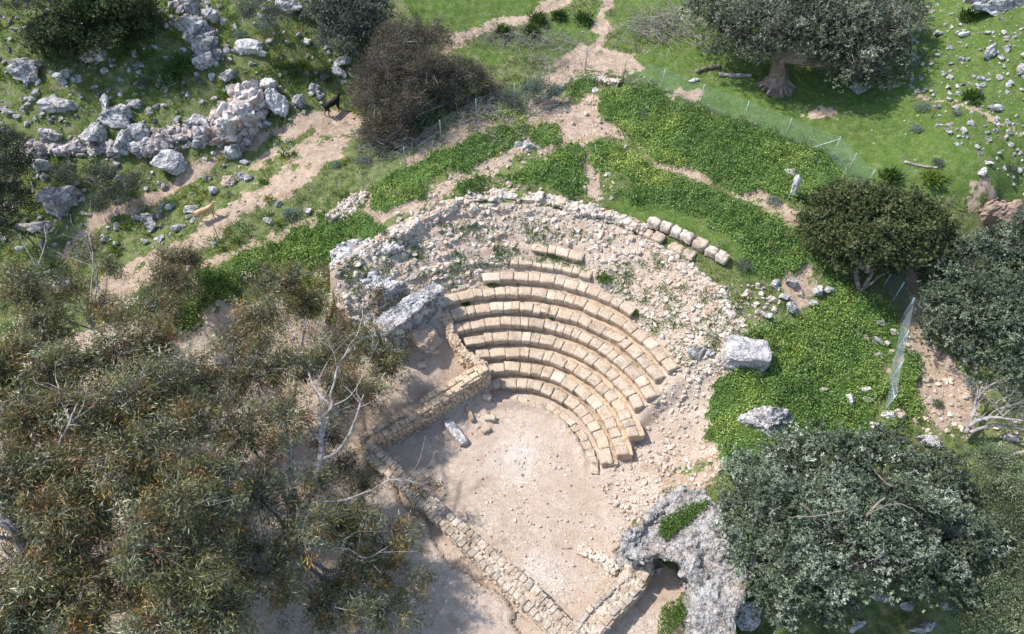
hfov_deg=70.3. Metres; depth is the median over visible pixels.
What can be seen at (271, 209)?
fence
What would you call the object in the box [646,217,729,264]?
coping
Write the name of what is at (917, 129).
shrub
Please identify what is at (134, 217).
stone
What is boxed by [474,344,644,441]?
stone seat row
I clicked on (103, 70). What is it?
field stone
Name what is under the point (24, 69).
boulder
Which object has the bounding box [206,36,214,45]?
stone
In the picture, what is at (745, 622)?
boulder
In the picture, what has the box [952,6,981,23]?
asphodel
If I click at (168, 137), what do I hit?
dry stone wall
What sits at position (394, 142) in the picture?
brushwood
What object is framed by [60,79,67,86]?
field stone
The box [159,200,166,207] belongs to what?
field stone
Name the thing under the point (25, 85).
field stone
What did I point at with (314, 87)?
stone
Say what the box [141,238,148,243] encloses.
stone
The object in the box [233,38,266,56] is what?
boulder
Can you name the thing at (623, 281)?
rubble stone
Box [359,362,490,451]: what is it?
retaining wall
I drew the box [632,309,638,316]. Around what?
weed tuft
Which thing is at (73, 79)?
field stone
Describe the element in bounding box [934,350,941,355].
path stone
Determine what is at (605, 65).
fence
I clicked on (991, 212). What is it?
boulder
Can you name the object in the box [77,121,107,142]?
boulder
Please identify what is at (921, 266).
brushwood
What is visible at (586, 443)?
stone seat row
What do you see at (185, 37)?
boulder
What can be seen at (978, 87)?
rubble
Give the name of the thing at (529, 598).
stage wall
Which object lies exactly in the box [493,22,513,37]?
asphodel
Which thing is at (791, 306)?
stone
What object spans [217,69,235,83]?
boulder
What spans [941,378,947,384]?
path stone
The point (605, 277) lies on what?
weed tuft
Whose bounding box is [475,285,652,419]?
weeds
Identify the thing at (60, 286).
boulder
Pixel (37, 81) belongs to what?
field stone
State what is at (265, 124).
stone
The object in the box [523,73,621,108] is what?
wall
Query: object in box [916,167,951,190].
asphodel
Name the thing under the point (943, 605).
stone
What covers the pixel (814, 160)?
shrub
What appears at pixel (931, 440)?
boulder
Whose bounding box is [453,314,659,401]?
stone seat row
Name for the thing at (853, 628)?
boulder
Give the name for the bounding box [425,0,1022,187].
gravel
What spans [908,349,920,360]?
shrub
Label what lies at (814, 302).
stone
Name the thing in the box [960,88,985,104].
asphodel
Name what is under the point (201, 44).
stone pile
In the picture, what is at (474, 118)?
brushwood
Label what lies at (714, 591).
rock outcrop
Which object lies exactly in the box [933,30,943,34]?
stone
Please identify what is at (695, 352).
boulder
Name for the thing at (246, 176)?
field stone
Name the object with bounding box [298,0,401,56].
grey bush
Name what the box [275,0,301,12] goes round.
boulder
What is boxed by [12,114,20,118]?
field stone
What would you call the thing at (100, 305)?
gum tree
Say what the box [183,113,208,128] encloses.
boulder
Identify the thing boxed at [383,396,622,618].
dirt floor
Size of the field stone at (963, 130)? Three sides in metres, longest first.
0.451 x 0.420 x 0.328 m
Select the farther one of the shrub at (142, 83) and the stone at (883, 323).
the shrub at (142, 83)
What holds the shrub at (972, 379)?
on the path at (311, 154)
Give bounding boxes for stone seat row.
[438,299,666,383]
[444,284,680,374]
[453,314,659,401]
[462,329,648,412]
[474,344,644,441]
[482,271,636,317]
[487,359,632,459]
[488,375,617,467]
[492,395,598,474]
[511,257,592,280]
[532,243,584,263]
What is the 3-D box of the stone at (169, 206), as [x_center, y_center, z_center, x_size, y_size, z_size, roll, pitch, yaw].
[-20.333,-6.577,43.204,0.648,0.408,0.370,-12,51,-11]
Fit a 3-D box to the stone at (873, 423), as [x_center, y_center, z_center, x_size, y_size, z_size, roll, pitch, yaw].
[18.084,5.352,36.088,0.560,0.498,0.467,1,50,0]
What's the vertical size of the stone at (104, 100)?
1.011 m
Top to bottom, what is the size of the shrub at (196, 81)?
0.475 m
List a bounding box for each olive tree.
[675,0,938,98]
[933,432,1023,633]
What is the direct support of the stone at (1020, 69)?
on the ground at (466, 576)
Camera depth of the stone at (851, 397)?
36.44 m
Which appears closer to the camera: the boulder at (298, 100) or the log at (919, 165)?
the log at (919, 165)
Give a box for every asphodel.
[153,70,186,95]
[159,53,200,74]
[266,59,299,80]
[290,57,313,77]
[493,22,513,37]
[520,21,540,36]
[527,9,549,24]
[549,8,569,23]
[571,9,594,26]
[876,164,907,185]
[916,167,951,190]
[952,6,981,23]
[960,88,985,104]
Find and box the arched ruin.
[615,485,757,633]
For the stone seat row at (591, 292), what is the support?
on the ground at (466, 576)
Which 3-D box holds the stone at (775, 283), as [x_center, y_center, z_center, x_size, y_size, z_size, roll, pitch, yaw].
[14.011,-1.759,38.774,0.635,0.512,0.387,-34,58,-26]
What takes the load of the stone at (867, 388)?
on the ground at (466, 576)
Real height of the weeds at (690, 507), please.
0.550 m
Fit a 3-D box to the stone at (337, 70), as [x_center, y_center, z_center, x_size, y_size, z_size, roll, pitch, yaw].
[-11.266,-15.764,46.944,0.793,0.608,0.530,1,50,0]
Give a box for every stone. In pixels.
[1,108,15,113]
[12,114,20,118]
[15,246,23,251]
[20,108,27,112]
[23,82,29,88]
[28,96,35,101]
[31,88,39,96]
[34,78,40,85]
[40,174,48,180]
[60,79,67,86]
[71,74,81,82]
[80,193,85,201]
[100,66,108,73]
[100,93,109,109]
[100,236,108,241]
[127,99,142,108]
[131,50,137,57]
[131,214,140,221]
[136,61,143,67]
[140,213,155,220]
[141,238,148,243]
[145,221,156,232]
[146,106,153,111]
[156,212,161,218]
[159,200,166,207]
[164,202,174,209]
[169,224,185,230]
[183,205,198,212]
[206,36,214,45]
[208,186,218,193]
[209,241,218,248]
[219,18,226,26]
[223,47,229,53]
[237,172,243,179]
[244,174,249,181]
[259,120,272,128]
[263,217,274,224]
[275,201,281,207]
[303,38,310,44]
[304,208,311,214]
[308,83,321,91]
[331,66,343,75]
[333,55,351,66]
[334,271,340,277]
[439,263,445,271]
[514,140,522,146]
[551,216,556,222]
[564,241,571,245]
[610,265,617,271]
[618,278,624,286]
[639,241,646,246]
[655,567,663,573]
[661,270,667,276]
[689,78,699,82]
[705,349,714,355]
[712,358,717,364]
[719,333,727,337]
[728,311,736,318]
[762,312,772,318]
[770,279,780,287]
[778,294,790,300]
[785,168,796,175]
[785,277,797,287]
[786,301,797,312]
[790,174,800,195]
[797,290,804,297]
[807,299,818,305]
[812,285,822,296]
[824,286,834,292]
[846,393,854,404]
[849,81,865,93]
[859,387,870,392]
[870,422,882,427]
[871,593,888,602]
[873,336,882,344]
[877,319,884,325]
[881,410,895,420]
[890,329,898,334]
[893,408,905,419]
[899,601,914,610]
[914,89,921,93]
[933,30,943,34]
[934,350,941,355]
[940,602,955,610]
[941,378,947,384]
[957,56,964,61]
[958,31,969,36]
[960,126,967,133]
[963,357,969,362]
[966,120,974,125]
[977,76,986,80]
[978,167,986,176]
[987,104,1003,110]
[996,74,1003,79]
[997,54,1004,59]
[1002,45,1010,49]
[1004,118,1011,124]
[1004,434,1020,442]
[1007,142,1013,148]
[1016,63,1023,74]
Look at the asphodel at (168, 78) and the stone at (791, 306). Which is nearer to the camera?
the stone at (791, 306)
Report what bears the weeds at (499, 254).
on the ground at (466, 576)
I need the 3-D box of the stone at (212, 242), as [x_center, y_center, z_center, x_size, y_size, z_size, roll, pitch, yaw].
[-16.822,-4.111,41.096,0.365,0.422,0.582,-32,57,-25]
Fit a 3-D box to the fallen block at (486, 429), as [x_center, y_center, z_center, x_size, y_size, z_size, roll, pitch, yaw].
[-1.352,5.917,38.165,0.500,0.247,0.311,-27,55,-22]
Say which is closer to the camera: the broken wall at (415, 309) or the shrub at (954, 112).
the broken wall at (415, 309)
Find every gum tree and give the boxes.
[0,253,128,633]
[0,270,269,633]
[2,201,144,339]
[135,233,210,325]
[194,249,452,633]
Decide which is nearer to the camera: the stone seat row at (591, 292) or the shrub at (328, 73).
the stone seat row at (591, 292)
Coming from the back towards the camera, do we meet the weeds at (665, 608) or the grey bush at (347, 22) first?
the grey bush at (347, 22)
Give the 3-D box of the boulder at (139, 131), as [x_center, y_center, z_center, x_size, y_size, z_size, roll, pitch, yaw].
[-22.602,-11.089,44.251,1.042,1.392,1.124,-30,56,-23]
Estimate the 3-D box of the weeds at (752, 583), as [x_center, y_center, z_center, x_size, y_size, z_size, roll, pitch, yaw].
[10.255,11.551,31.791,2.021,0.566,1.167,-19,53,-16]
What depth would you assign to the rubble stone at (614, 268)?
39.76 m
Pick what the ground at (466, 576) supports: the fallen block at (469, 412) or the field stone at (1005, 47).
the field stone at (1005, 47)
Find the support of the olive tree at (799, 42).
on the ground at (466, 576)
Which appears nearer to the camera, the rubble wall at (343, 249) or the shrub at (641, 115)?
the rubble wall at (343, 249)
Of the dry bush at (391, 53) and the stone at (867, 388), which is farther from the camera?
the dry bush at (391, 53)
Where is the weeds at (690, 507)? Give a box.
[657,497,709,540]
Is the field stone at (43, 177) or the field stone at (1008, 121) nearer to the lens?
the field stone at (1008, 121)
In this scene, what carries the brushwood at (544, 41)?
on the ground at (466, 576)
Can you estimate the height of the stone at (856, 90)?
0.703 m
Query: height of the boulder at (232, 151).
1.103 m
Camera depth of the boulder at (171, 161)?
43.49 m
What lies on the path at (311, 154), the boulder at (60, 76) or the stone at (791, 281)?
the stone at (791, 281)
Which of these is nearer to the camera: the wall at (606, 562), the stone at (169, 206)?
the wall at (606, 562)
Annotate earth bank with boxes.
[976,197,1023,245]
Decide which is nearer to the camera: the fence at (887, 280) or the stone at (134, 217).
the fence at (887, 280)
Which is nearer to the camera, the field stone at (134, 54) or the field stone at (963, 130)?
the field stone at (963, 130)
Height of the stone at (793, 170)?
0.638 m
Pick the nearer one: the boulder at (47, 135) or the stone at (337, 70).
the boulder at (47, 135)
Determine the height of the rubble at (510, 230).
4.653 m
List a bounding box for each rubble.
[0,0,361,253]
[149,96,1023,444]
[205,328,628,630]
[323,203,745,383]
[599,283,780,526]
[905,3,1023,196]
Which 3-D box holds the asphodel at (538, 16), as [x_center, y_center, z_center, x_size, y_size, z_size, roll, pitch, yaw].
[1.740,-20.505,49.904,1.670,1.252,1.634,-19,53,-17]
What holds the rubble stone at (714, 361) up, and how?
on the rubble at (510, 230)
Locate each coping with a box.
[641,229,696,262]
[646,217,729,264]
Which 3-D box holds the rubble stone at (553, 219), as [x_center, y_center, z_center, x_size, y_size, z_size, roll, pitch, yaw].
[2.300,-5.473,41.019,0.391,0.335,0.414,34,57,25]
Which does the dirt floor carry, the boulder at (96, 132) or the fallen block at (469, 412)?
the fallen block at (469, 412)
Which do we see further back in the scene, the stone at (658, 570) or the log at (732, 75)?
the log at (732, 75)
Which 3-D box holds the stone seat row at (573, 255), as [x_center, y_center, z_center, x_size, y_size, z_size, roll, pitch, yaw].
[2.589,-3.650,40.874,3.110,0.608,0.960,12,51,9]
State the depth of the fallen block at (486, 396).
38.90 m
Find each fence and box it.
[212,177,338,241]
[359,48,586,190]
[585,47,626,82]
[623,61,874,183]
[883,274,914,317]
[884,298,915,410]
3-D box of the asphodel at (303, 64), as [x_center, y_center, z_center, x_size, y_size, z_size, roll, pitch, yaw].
[-13.481,-16.053,46.538,1.898,1.255,1.728,30,55,22]
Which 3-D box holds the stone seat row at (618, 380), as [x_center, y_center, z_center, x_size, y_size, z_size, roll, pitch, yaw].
[2.472,2.289,39.371,10.837,0.606,2.831,20,52,15]
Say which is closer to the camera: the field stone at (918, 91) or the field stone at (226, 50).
the field stone at (918, 91)
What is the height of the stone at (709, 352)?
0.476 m
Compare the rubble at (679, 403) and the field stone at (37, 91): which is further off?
the field stone at (37, 91)
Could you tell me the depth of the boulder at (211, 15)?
45.51 m
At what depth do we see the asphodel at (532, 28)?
49.23 m
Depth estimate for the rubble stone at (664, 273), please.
39.02 m
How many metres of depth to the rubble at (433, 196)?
40.90 m
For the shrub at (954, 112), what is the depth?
42.38 m
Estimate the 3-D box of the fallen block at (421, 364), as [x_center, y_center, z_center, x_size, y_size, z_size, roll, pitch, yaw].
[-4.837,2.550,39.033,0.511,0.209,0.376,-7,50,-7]
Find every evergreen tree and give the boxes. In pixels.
[0,118,43,253]
[790,173,964,292]
[908,210,1023,387]
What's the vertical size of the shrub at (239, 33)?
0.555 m
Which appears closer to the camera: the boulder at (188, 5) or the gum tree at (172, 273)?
the gum tree at (172, 273)
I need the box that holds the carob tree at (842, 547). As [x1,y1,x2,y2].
[708,417,1022,633]
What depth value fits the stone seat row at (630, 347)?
39.89 m
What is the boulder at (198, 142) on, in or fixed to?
on the ground at (466, 576)
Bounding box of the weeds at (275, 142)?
[0,0,438,347]
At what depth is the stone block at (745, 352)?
36.12 m
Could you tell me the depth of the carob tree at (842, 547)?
29.44 m
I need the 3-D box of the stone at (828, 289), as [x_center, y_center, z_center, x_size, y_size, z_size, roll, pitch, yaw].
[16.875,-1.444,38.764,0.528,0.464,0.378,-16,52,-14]
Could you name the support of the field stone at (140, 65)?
on the ground at (466, 576)
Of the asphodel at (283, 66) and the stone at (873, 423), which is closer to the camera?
the stone at (873, 423)
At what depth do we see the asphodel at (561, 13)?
50.02 m
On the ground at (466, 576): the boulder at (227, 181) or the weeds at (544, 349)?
the boulder at (227, 181)
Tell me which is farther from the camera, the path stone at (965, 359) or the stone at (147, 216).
the stone at (147, 216)
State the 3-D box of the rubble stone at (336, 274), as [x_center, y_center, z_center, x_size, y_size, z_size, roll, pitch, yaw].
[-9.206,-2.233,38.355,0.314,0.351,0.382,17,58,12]
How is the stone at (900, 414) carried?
on the ground at (466, 576)
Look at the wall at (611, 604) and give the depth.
31.89 m
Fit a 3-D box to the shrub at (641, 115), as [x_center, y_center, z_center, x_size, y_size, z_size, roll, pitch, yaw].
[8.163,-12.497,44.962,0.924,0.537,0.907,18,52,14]
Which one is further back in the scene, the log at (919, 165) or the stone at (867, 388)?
the log at (919, 165)
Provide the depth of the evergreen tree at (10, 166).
41.04 m
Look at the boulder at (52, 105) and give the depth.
44.41 m
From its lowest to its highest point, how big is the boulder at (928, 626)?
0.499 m
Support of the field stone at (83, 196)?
on the ground at (466, 576)
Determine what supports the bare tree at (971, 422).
on the ground at (466, 576)
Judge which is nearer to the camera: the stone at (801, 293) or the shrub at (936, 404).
the shrub at (936, 404)
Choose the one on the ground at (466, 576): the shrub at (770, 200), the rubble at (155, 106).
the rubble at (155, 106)
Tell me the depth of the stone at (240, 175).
43.52 m
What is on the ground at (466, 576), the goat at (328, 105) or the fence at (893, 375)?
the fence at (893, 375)
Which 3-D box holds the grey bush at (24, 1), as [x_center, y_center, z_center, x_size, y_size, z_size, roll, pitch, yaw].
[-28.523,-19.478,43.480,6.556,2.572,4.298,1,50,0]
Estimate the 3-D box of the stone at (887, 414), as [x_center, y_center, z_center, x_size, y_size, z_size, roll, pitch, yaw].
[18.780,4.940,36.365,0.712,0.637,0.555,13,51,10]
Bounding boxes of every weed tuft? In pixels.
[594,271,613,285]
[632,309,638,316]
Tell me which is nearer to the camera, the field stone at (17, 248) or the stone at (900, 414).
the stone at (900, 414)
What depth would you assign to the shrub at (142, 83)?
44.87 m
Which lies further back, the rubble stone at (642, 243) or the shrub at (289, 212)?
the shrub at (289, 212)
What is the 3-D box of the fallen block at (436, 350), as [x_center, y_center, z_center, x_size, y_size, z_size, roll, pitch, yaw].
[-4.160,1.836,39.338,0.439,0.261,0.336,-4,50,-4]
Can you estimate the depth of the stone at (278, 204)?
41.91 m
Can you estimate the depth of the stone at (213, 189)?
42.95 m
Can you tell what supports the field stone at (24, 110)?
on the ground at (466, 576)
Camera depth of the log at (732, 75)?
46.24 m
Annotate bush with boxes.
[0,0,74,11]
[46,156,151,218]
[230,0,292,25]
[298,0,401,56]
[340,11,510,148]
[499,75,564,109]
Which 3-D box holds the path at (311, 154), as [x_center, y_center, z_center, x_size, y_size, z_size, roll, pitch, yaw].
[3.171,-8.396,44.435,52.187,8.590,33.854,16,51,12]
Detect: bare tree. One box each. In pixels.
[14,212,68,299]
[957,370,1023,464]
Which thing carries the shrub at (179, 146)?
on the ground at (466, 576)
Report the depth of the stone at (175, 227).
41.99 m
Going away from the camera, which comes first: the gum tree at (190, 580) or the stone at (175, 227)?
the gum tree at (190, 580)
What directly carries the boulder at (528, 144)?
on the ground at (466, 576)
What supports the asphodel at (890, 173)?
on the ground at (466, 576)
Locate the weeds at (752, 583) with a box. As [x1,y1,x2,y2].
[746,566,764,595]
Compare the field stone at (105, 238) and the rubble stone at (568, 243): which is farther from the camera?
the field stone at (105, 238)
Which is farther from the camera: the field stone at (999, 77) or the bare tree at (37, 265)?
the field stone at (999, 77)
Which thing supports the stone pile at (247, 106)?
on the ground at (466, 576)
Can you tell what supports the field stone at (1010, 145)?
on the ground at (466, 576)
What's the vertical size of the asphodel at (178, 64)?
1.404 m
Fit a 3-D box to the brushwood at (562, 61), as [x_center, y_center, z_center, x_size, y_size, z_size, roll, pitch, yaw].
[2.354,-16.863,47.734,6.119,1.721,3.792,1,50,0]
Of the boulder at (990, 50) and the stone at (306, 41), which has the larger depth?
the stone at (306, 41)
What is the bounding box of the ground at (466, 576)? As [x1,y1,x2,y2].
[0,0,1023,633]
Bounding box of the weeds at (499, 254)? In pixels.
[338,215,744,365]
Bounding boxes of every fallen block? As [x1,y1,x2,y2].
[417,361,426,368]
[431,348,438,354]
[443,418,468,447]
[465,405,473,421]
[481,425,490,433]
[482,393,491,400]
[484,414,495,421]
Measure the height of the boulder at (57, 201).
1.976 m
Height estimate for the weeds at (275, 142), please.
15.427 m
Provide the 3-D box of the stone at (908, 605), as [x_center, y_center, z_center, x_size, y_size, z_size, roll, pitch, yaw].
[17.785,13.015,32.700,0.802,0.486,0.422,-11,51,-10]
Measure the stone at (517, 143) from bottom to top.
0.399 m
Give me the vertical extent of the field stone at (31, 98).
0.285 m
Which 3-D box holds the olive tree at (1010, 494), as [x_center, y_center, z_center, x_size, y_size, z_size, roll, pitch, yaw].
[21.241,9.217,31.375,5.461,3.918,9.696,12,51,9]
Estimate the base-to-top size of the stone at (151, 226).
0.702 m
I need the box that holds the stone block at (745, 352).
[721,335,771,371]
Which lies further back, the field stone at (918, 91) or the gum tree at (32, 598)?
the field stone at (918, 91)
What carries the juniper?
on the ground at (466, 576)
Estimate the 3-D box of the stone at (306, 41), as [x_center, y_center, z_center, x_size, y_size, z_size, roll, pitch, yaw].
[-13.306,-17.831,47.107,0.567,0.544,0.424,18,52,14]
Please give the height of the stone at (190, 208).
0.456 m
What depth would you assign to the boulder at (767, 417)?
35.06 m
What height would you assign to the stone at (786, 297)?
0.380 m
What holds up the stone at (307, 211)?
on the ground at (466, 576)
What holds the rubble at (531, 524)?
on the ground at (466, 576)
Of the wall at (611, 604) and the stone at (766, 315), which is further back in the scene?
the stone at (766, 315)
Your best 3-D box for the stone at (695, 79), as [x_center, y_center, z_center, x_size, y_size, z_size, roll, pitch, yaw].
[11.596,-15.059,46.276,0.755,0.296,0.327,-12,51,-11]
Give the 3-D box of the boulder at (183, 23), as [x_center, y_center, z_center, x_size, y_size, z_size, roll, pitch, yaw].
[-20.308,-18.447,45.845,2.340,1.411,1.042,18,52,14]
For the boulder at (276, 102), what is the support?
on the ground at (466, 576)
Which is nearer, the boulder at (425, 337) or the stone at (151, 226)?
the boulder at (425, 337)
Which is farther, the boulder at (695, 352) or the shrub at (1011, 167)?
the shrub at (1011, 167)
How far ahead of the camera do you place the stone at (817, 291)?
38.64 m
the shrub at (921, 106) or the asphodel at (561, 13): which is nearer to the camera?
the shrub at (921, 106)
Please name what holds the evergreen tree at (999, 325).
on the ground at (466, 576)
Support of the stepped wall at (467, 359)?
on the ground at (466, 576)
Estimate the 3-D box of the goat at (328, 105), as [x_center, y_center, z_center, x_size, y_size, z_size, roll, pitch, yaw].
[-11.192,-13.350,45.472,0.424,1.291,1.558,34,57,25]
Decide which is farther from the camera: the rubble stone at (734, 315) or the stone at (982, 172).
the stone at (982, 172)
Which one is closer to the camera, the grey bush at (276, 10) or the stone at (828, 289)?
the stone at (828, 289)
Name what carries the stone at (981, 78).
on the ground at (466, 576)
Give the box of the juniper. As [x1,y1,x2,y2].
[18,0,171,72]
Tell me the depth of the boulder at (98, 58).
44.96 m
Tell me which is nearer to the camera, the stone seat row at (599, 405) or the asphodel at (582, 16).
the stone seat row at (599, 405)
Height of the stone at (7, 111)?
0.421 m
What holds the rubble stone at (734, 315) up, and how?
on the ground at (466, 576)
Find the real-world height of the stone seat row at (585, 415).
0.631 m
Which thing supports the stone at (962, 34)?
on the ground at (466, 576)
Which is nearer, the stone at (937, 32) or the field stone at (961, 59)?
the field stone at (961, 59)
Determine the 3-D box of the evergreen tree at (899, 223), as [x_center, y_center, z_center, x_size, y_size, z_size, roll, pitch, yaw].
[19.346,-4.344,38.216,8.987,4.996,5.755,11,50,8]
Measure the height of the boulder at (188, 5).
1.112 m
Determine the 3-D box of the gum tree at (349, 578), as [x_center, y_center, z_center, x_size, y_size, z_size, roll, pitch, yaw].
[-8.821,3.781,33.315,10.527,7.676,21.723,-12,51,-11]
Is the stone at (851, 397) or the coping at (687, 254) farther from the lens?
the coping at (687, 254)
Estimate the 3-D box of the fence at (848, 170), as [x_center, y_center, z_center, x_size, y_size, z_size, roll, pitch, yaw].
[13.840,-11.870,43.608,16.121,2.515,1.238,31,56,23]
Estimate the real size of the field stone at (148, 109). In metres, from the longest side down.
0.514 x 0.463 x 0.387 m
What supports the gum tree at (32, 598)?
on the ground at (466, 576)
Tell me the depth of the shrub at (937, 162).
40.76 m
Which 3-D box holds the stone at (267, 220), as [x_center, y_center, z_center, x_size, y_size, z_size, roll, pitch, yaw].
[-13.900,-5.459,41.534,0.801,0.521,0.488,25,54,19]
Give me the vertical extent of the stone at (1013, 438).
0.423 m
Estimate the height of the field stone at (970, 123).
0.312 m
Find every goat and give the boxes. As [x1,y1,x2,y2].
[192,200,216,222]
[323,92,341,116]
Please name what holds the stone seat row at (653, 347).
on the stone seat row at (630, 347)
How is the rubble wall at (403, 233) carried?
on the ground at (466, 576)
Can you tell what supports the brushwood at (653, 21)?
on the ground at (466, 576)
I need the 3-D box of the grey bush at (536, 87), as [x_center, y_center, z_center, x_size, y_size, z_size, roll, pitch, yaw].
[1.245,-14.000,45.143,4.640,1.907,2.584,1,50,0]
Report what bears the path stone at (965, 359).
on the ground at (466, 576)
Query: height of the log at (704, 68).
0.432 m
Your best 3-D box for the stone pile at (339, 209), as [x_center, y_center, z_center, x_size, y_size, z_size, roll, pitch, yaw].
[-9.135,-5.983,41.466,1.639,1.482,2.892,37,59,26]
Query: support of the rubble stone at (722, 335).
on the ground at (466, 576)
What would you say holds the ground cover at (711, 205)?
on the ground at (466, 576)
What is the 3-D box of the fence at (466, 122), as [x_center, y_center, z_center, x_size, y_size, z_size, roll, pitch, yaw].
[-2.036,-12.249,44.395,17.078,3.292,0.656,-32,57,-25]
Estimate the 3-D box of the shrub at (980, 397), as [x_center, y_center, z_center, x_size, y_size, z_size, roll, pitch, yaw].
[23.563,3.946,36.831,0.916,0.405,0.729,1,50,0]
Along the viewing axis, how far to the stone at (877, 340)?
38.10 m
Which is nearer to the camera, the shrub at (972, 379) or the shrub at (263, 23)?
the shrub at (972, 379)
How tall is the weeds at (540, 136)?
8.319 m
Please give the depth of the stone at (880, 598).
32.74 m
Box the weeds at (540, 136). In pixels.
[64,0,986,473]
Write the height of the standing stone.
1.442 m
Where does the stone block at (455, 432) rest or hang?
on the dirt floor
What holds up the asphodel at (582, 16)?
on the ground at (466, 576)
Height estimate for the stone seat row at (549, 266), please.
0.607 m
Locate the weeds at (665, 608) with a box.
[657,597,687,633]
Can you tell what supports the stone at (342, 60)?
on the ground at (466, 576)
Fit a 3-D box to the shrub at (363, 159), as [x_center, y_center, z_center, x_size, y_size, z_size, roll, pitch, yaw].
[-8.819,-9.317,43.111,1.194,0.641,1.275,-28,56,-23]
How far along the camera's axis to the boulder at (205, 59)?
45.01 m
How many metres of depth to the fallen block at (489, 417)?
38.48 m
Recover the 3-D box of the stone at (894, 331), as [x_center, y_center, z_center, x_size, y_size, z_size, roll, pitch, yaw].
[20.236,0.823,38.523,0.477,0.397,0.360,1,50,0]
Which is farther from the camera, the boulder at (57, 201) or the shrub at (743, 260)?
the boulder at (57, 201)
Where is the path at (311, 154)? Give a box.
[61,0,1020,490]
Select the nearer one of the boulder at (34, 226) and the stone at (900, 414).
the stone at (900, 414)
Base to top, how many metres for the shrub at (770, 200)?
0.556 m
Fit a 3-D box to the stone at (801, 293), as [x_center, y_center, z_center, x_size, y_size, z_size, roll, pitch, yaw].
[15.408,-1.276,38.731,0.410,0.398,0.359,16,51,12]
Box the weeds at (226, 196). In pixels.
[0,0,1023,633]
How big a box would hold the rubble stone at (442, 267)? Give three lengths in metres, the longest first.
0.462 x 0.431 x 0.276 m
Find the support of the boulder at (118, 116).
on the ground at (466, 576)
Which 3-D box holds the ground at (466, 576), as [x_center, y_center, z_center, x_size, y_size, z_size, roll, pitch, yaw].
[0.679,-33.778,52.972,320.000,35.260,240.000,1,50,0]
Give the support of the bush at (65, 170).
on the ground at (466, 576)
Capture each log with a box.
[695,63,719,72]
[718,72,751,77]
[904,161,937,168]
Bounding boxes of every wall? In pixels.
[19,115,253,159]
[329,237,403,357]
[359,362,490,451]
[363,444,573,633]
[373,281,445,350]
[389,187,647,245]
[441,309,489,369]
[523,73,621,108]
[570,560,654,633]
[576,544,618,576]
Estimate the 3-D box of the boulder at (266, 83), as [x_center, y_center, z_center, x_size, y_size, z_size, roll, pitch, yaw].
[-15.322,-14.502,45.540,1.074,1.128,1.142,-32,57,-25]
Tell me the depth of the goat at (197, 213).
41.28 m
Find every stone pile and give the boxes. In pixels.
[167,0,224,59]
[208,80,270,143]
[325,190,368,222]
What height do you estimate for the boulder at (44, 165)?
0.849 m
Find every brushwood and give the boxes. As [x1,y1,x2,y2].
[321,108,466,164]
[341,66,594,154]
[429,10,664,58]
[504,43,588,78]
[588,0,716,59]
[891,244,967,284]
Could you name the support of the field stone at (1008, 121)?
on the ground at (466, 576)
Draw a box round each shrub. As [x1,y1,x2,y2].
[135,77,150,87]
[174,144,186,153]
[192,77,205,85]
[232,29,247,39]
[253,17,274,31]
[279,208,301,220]
[318,69,332,80]
[329,159,340,169]
[352,152,371,167]
[638,109,647,119]
[733,256,754,273]
[762,194,781,207]
[808,155,819,164]
[908,122,924,132]
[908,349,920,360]
[911,100,931,112]
[932,158,945,165]
[932,399,944,409]
[951,108,961,116]
[961,377,980,390]
[969,391,986,401]
[1006,163,1018,172]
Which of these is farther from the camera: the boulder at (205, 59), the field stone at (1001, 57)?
the boulder at (205, 59)
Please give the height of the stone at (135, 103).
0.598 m
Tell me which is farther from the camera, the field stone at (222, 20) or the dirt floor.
the field stone at (222, 20)
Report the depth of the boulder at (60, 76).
44.72 m
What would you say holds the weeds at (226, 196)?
on the ground at (466, 576)
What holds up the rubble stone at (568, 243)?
on the ground at (466, 576)
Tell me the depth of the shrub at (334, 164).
43.13 m
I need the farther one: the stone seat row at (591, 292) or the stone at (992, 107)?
the stone at (992, 107)
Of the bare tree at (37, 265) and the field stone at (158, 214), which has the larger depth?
the field stone at (158, 214)
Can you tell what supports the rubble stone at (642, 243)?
on the ground at (466, 576)
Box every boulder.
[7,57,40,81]
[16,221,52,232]
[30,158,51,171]
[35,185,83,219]
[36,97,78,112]
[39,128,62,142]
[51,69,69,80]
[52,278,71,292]
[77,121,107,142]
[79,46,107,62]
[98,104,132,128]
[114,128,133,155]
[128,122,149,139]
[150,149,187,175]
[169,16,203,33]
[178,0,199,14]
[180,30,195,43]
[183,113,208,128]
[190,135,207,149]
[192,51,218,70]
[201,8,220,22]
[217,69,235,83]
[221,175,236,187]
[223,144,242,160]
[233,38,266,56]
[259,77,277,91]
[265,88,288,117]
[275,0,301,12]
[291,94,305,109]
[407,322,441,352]
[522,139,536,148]
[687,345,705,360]
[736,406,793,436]
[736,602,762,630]
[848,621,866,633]
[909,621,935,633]
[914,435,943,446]
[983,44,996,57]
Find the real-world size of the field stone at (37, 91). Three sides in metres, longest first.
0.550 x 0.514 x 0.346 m
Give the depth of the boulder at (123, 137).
43.66 m
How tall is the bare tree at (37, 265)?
2.574 m

